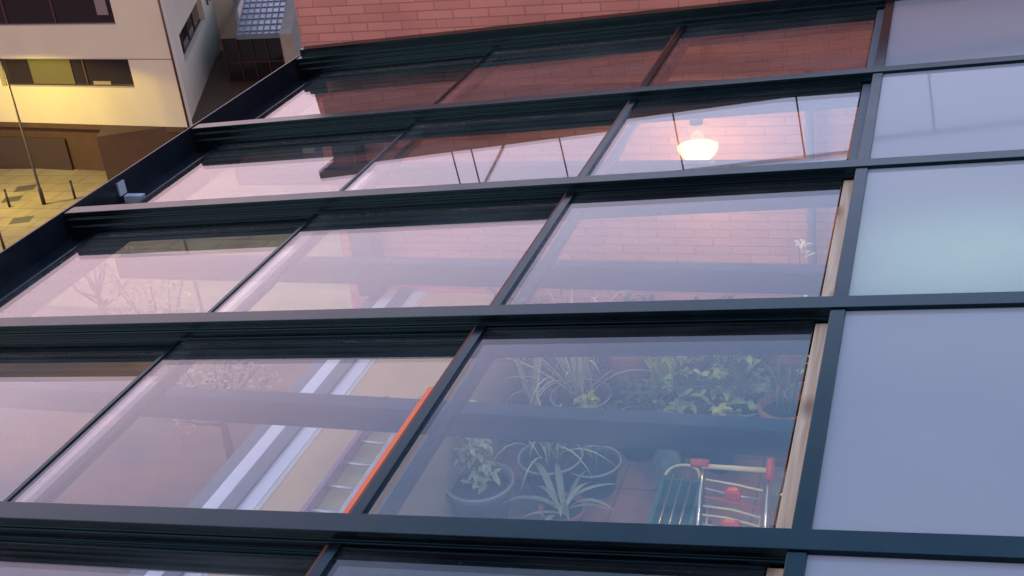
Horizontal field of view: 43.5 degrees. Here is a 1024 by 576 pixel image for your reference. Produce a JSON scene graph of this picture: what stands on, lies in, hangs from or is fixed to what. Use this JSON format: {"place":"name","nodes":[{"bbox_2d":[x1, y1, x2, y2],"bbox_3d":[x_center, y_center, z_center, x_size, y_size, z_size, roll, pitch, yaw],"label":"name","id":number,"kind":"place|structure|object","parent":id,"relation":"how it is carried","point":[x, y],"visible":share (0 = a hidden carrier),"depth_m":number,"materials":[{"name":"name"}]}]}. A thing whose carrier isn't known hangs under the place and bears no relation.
{"place":"outdoors","nodes":[
{"label":"outdoors","id":0,"kind":"place"},
{"bbox_2d":[0,65,324,575],"bbox_3d":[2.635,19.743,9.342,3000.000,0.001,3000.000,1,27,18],"label":"ground","id":1,"kind":"structure","parent":0,"point":[149,461],"depth_m":44.23,"materials":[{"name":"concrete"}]},
{"bbox_2d":[68,241,133,314],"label":"street tree","id":2,"kind":"object","parent":1,"relation":"on","point":[96,287],"visible":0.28,"depth_m":49.53,"materials":[{"name":"brown plant"}]},
{"bbox_2d":[0,0,258,180],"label":"white building","id":3,"kind":"structure","parent":1,"relation":"on","point":[112,88],"depth_m":69.12,"materials":[{"name":"paint"}]},
{"bbox_2d":[0,136,73,169],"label":"garage door","id":4,"kind":"structure","parent":3,"relation":"in","point":[46,153],"depth_m":73.27,"materials":[{"name":"brown metal"}]},
{"bbox_2d":[0,0,114,24],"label":"window","id":5,"kind":"structure","parent":3,"relation":"in","point":[12,12],"depth_m":68.11,"materials":[{"name":"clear glass"}]},
{"bbox_2d":[0,59,133,85],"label":"window","id":6,"kind":"structure","parent":3,"relation":"in","point":[64,72],"depth_m":69.57,"materials":[{"name":"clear glass"}]},
{"bbox_2d":[179,4,200,54],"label":"window","id":7,"kind":"structure","parent":3,"relation":"in","point":[191,25],"depth_m":74.59,"materials":[{"name":"black glass"}]},
{"bbox_2d":[93,247,198,385],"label":"street tree","id":8,"kind":"object","parent":1,"relation":"on","point":[134,310],"visible":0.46,"depth_m":44.11,"materials":[{"name":"brown plant"}]},
{"bbox_2d":[183,239,203,312],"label":"street lamp","id":9,"kind":"object","parent":1,"relation":"on","point":[195,284],"visible":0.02,"depth_m":48.28,"materials":[{"name":"grey metal"}]},
{"bbox_2d":[141,296,288,459],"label":"street tree","id":10,"kind":"object","parent":1,"relation":"on","point":[228,443],"visible":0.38,"depth_m":40.02,"materials":[{"name":"brown plant"}]},
{"bbox_2d":[217,0,286,163],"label":"annex pavilion","id":11,"kind":"structure","parent":1,"relation":"on","point":[252,50],"depth_m":73.97,"materials":[{"name":"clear glass"}]},
{"bbox_2d":[279,0,315,152],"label":"alley wall","id":12,"kind":"structure","parent":1,"relation":"on","point":[290,39],"depth_m":70.00,"materials":[{"name":"concrete"}]},
{"bbox_2d":[127,288,522,575],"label":"terrace building","id":13,"kind":"structure","parent":1,"relation":"on","point":[275,467],"depth_m":5.78,"materials":[{"name":"grey paint"}]},
{"bbox_2d":[299,396,421,512],"bbox_3d":[-0.999,1.292,4.386,0.215,0.065,3.520,1,27,18],"label":"ladder","id":14,"kind":"object","parent":13,"relation":"on","point":[326,485],"visible":0.3,"depth_m":5.38,"materials":[{"name":"metal"}]},
{"bbox_2d":[492,406,786,527],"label":"terrace floor","id":15,"kind":"structure","parent":13,"relation":"on","point":[630,498],"depth_m":6.21,"materials":[{"name":"tile"}]},
{"bbox_2d":[446,400,514,518],"bbox_3d":[-0.160,0.852,6.045,0.338,0.576,0.354,1,27,18],"label":"potted plant","id":16,"kind":"object","parent":15,"relation":"on","point":[482,488],"visible":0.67,"depth_m":6.04,"materials":[{"name":"green plant"}]},
{"bbox_2d":[504,357,561,444],"bbox_3d":[0.122,0.440,6.689,0.423,0.700,0.342,-25,30,-33],"label":"snake plant","id":17,"kind":"object","parent":15,"relation":"on","point":[523,396],"visible":0.42,"depth_m":6.71,"materials":[{"name":"green plant"}]},
{"bbox_2d":[490,392,614,497],"bbox_3d":[0.119,0.756,6.223,0.635,0.530,0.665,-14,26,-13],"label":"spider plant","id":18,"kind":"object","parent":15,"relation":"on","point":[547,456],"visible":0.56,"depth_m":6.20,"materials":[{"name":"green plant"}]},
{"bbox_2d":[500,462,614,520],"bbox_3d":[0.256,1.017,5.977,0.546,0.236,0.552,1,27,18],"label":"aloe","id":19,"kind":"object","parent":15,"relation":"on","point":[562,505],"visible":0.85,"depth_m":5.96,"materials":[{"name":"plant"}]},
{"bbox_2d":[501,289,670,408],"bbox_3d":[0.259,0.393,6.526,1.015,0.890,0.816,7,29,28],"label":"palm","id":20,"kind":"object","parent":15,"relation":"on","point":[567,393],"visible":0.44,"depth_m":6.58,"materials":[{"name":"plant"}]},
{"bbox_2d":[573,390,602,446],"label":"potted plant","id":21,"kind":"object","parent":15,"relation":"on","point":[585,401],"visible":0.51,"depth_m":6.44,"materials":[{"name":"green plant"}]},
{"bbox_2d":[568,445,621,498],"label":"potted plant","id":22,"kind":"object","parent":15,"relation":"on","point":[601,469],"visible":0.89,"depth_m":6.19,"materials":[{"name":"grey plant"}]},
{"bbox_2d":[608,356,647,409],"bbox_3d":[0.616,0.496,6.644,0.230,0.520,0.230,1,27,18],"label":"tall pot","id":23,"kind":"object","parent":15,"relation":"on","point":[618,364],"visible":0.17,"depth_m":6.53,"materials":[{"name":"ceramic"}]},
{"bbox_2d":[607,374,665,461],"bbox_3d":[0.617,0.641,6.441,0.333,0.431,0.292,16,34,40],"label":"potted plant","id":24,"kind":"object","parent":15,"relation":"on","point":[633,391],"visible":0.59,"depth_m":6.40,"materials":[{"name":"green plant"}]},
{"bbox_2d":[643,356,682,405],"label":"potted plant","id":25,"kind":"object","parent":15,"relation":"on","point":[659,368],"visible":0.27,"depth_m":6.52,"materials":[{"name":"plant"}]},
{"bbox_2d":[654,449,681,487],"bbox_3d":[0.746,0.837,6.140,0.130,0.296,0.130,1,27,18],"label":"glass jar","id":26,"kind":"object","parent":15,"relation":"on","point":[656,471],"visible":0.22,"depth_m":6.15,"materials":[{"name":"clear glass"}]},
{"bbox_2d":[654,405,685,470],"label":"potted plant","id":27,"kind":"object","parent":15,"relation":"on","point":[667,459],"visible":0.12,"depth_m":6.31,"materials":[{"name":"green plant"}]},
{"bbox_2d":[647,463,705,524],"bbox_3d":[0.735,1.065,5.772,0.211,0.206,0.688,1,27,18],"label":"folding chair","id":28,"kind":"object","parent":15,"relation":"on","point":[676,501],"visible":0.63,"depth_m":5.93,"materials":[{"name":"green plastic"}]},
{"bbox_2d":[642,356,742,457],"bbox_3d":[0.867,0.504,6.347,0.524,0.696,0.458,1,27,18],"label":"potted plant","id":29,"kind":"object","parent":15,"relation":"on","point":[687,398],"visible":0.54,"depth_m":6.36,"materials":[{"name":"green plant"}]},
{"bbox_2d":[704,402,734,473],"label":"potted plant","id":30,"kind":"object","parent":15,"relation":"on","point":[720,458],"visible":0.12,"depth_m":6.22,"materials":[{"name":"green plant"}]},
{"bbox_2d":[690,457,774,527],"bbox_3d":[0.940,1.013,5.582,0.367,0.413,0.450,1,27,18],"label":"folding cart","id":31,"kind":"object","parent":15,"relation":"on","point":[733,495],"visible":0.69,"depth_m":5.60,"materials":[{"name":"silver metal"}]},
{"bbox_2d":[699,355,773,416],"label":"potted plant","id":32,"kind":"object","parent":15,"relation":"on","point":[749,399],"visible":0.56,"depth_m":6.33,"materials":[{"name":"green plant"}]},
{"bbox_2d":[761,471,786,520],"bbox_3d":[1.247,0.966,5.880,0.200,0.166,0.200,1,27,18],"label":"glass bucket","id":33,"kind":"object","parent":15,"relation":"on","point":[773,499],"visible":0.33,"depth_m":5.83,"materials":[{"name":"clear glass"}]},
{"bbox_2d":[745,356,807,466],"bbox_3d":[1.310,0.615,6.181,0.554,0.532,0.408,27,41,50],"label":"potted plant","id":34,"kind":"object","parent":15,"relation":"on","point":[772,405],"visible":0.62,"depth_m":6.19,"materials":[{"name":"green plant"}]},
{"bbox_2d":[784,239,815,409],"bbox_3d":[1.411,0.284,6.165,0.218,1.116,0.218,1,27,18],"label":"potted plant","id":35,"kind":"object","parent":15,"relation":"on","point":[803,244],"visible":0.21,"depth_m":6.19,"materials":[{"name":"green plant"}]},
{"bbox_2d":[486,288,806,403],"bbox_3d":[0.807,0.356,6.624,1.937,0.788,0.130,1,27,18],"label":"climbing plant","id":36,"kind":"object","parent":13,"relation":"attached to","point":[709,359],"visible":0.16,"depth_m":6.68,"materials":[{"name":"green plant"}]},
{"bbox_2d":[294,0,873,392],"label":"brick building","id":37,"kind":"structure","parent":1,"relation":"on","point":[763,237],"depth_m":6.32,"materials":[{"name":"brick"}]},
{"bbox_2d":[804,70,817,296],"bbox_3d":[1.456,-0.151,6.207,0.040,1.850,0.040,1,27,18],"label":"wall pipe","id":38,"kind":"object","parent":37,"relation":"attached to","point":[810,154],"depth_m":6.08,"materials":[{"name":"grey metal"}]},
{"bbox_2d":[0,167,352,311],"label":"pavement","id":39,"kind":"structure","parent":0,"point":[55,186],"depth_m":59.31,"materials":[{"name":"grey concrete"}]},
{"bbox_2d":[0,232,5,249],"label":"bollard","id":40,"kind":"object","parent":39,"relation":"on","point":[2,243],"visible":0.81,"depth_m":62.26,"materials":[{"name":"grey metal"}]},
{"bbox_2d":[3,189,10,207],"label":"bollard","id":41,"kind":"object","parent":39,"relation":"on","point":[7,199],"visible":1,"depth_m":67.87,"materials":[{"name":"grey metal"}]},
{"bbox_2d":[1,195,22,202],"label":"drain cover","id":42,"kind":"object","parent":39,"relation":"on","point":[15,198],"visible":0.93,"depth_m":69.25,"materials":[{"name":"grey metal"}]},
{"bbox_2d":[8,215,33,224],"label":"drain cover","id":43,"kind":"object","parent":39,"relation":"on","point":[21,219],"visible":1,"depth_m":66.05,"materials":[{"name":"grey metal"}]},
{"bbox_2d":[0,59,45,204],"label":"street lamp","id":44,"kind":"object","parent":39,"relation":"on","point":[42,198],"visible":1,"depth_m":66.36,"materials":[{"name":"grey metal"}]},
{"bbox_2d":[14,184,36,191],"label":"drain cover","id":45,"kind":"object","parent":39,"relation":"on","point":[25,188],"visible":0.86,"depth_m":70.73,"materials":[{"name":"grey metal"}]},
{"bbox_2d":[69,180,76,198],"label":"bollard","id":46,"kind":"object","parent":39,"relation":"on","point":[72,189],"visible":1,"depth_m":67.85,"materials":[{"name":"grey metal"}]},
{"bbox_2d":[0,0,1023,575],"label":"glass roof","id":47,"kind":"structure","parent":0,"point":[898,442],"depth_m":3.60,"materials":[{"name":"glass"}]},
{"bbox_2d":[676,119,718,159],"bbox_3d":[0.868,-0.727,5.806,0.190,0.291,0.302,14,33,39],"label":"pendant lamp","id":48,"kind":"object","parent":47,"relation":"hanging from","point":[701,149],"visible":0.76,"depth_m":5.76,"materials":[{"name":"white glass"}]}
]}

